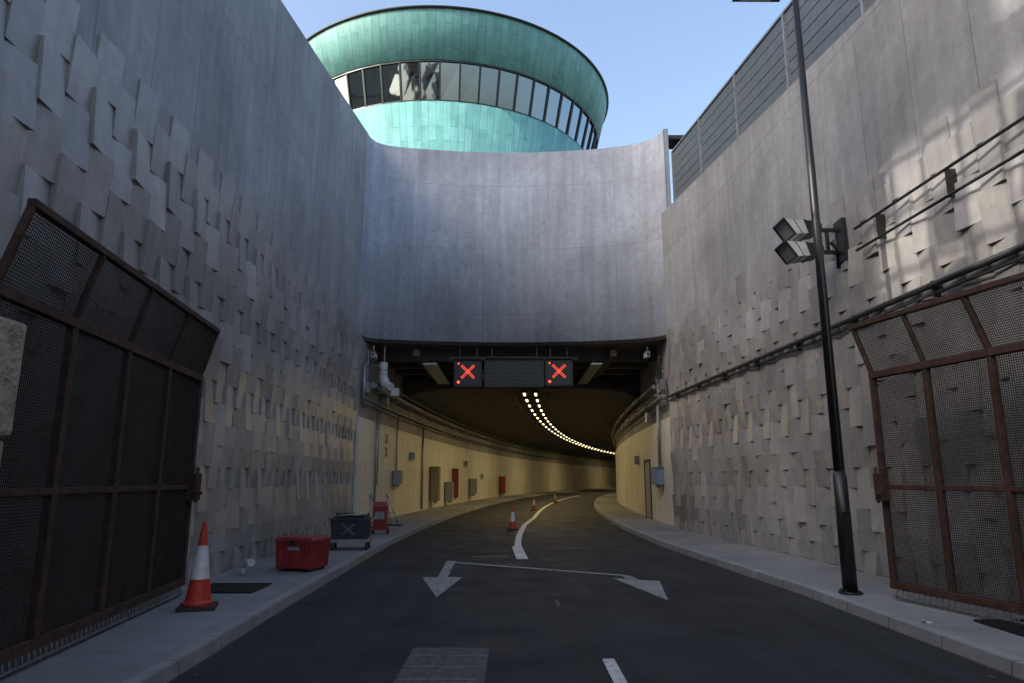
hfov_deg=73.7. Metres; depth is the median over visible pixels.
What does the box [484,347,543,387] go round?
variable message sign
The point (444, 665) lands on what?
road marking
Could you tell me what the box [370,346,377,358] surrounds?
security camera
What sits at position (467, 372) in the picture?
lane control sign
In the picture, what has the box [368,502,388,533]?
fire extinguisher trolley
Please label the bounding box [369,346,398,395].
pipe
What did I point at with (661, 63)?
sky
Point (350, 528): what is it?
equipment trolley
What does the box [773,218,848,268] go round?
wall floodlight
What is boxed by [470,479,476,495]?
emergency cabinet
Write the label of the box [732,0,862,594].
street lamp
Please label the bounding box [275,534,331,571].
grit bin
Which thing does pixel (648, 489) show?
emergency door
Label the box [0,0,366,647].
retaining wall
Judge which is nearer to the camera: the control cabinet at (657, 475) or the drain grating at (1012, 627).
the drain grating at (1012, 627)
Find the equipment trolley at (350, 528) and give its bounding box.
[329,513,379,549]
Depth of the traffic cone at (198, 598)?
7.92 m
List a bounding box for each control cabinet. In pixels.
[393,471,403,486]
[650,467,663,487]
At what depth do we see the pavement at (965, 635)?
9.15 m
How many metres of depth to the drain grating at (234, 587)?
9.37 m
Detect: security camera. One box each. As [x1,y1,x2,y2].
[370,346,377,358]
[643,345,650,358]
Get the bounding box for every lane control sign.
[454,347,481,386]
[545,347,572,386]
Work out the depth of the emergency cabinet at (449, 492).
38.70 m
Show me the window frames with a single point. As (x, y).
(380, 65)
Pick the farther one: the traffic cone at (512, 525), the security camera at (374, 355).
the security camera at (374, 355)
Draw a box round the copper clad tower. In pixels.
[307,5,608,152]
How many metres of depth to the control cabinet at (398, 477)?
27.10 m
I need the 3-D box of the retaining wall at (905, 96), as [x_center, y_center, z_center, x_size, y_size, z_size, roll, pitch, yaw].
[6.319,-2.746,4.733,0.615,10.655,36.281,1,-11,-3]
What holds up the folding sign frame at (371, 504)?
on the pavement at (164, 643)
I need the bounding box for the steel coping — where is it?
[668,135,683,148]
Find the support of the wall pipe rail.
attached to the retaining wall at (905, 96)
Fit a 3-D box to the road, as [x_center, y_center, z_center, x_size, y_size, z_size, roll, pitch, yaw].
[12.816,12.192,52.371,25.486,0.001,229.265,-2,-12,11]
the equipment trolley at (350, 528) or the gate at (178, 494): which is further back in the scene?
the equipment trolley at (350, 528)
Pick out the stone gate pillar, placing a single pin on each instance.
(12, 336)
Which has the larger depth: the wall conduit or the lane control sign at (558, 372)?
the lane control sign at (558, 372)
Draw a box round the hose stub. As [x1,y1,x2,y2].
[240,559,254,574]
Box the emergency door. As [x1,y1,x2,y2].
[644,459,652,518]
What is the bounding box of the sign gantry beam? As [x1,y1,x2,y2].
[449,357,576,359]
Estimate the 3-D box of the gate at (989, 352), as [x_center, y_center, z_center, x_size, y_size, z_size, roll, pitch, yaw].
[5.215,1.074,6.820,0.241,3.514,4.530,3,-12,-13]
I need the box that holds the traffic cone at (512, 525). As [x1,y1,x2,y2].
[506,505,518,529]
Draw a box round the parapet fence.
[671,0,876,201]
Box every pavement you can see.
[0,488,616,682]
[594,492,1023,680]
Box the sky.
[281,0,790,203]
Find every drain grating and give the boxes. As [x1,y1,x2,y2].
[210,583,271,592]
[973,619,1023,635]
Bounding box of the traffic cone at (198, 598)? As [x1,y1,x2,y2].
[175,521,218,612]
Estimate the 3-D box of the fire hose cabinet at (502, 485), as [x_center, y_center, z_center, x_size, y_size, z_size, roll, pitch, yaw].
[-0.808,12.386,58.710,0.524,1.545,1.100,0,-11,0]
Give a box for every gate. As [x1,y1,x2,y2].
[0,198,219,678]
[849,272,1023,624]
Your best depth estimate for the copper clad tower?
38.76 m
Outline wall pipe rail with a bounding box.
[853,115,1023,251]
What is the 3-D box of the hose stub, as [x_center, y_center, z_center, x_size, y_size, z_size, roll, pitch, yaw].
[-4.171,3.532,10.714,0.341,0.260,0.120,-11,-16,44]
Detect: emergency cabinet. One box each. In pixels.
[430,466,440,502]
[445,482,453,502]
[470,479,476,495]
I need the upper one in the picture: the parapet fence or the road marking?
the parapet fence
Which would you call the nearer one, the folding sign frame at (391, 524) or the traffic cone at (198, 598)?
the traffic cone at (198, 598)
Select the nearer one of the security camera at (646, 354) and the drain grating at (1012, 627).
the drain grating at (1012, 627)
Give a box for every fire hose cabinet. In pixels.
[453,468,458,499]
[499,476,505,494]
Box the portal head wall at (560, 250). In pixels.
[358,129,670,349]
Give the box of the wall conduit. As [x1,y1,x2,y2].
[666,242,1023,400]
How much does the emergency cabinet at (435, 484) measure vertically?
1.845 m
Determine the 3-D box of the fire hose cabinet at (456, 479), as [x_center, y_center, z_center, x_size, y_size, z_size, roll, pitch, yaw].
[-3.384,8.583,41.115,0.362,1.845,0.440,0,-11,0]
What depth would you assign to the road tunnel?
31.61 m
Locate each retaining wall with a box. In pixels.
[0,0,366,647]
[661,0,1023,602]
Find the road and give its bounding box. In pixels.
[169,489,1023,682]
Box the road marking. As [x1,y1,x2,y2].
[393,495,667,682]
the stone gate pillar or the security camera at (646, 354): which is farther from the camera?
the security camera at (646, 354)
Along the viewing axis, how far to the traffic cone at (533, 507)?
35.63 m
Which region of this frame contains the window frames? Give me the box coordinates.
[332,59,597,149]
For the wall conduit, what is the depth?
10.21 m
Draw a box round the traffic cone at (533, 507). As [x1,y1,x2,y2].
[532,497,536,510]
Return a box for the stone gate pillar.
[0,316,26,463]
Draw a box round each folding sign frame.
[369,495,373,528]
[386,494,402,525]
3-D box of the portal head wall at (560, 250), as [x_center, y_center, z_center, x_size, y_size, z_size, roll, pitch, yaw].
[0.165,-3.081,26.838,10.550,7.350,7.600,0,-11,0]
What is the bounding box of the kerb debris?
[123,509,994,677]
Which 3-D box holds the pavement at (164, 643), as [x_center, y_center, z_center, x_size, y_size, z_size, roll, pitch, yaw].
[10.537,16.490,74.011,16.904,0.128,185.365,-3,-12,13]
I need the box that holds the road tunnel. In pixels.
[352,333,674,526]
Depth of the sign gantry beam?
24.54 m

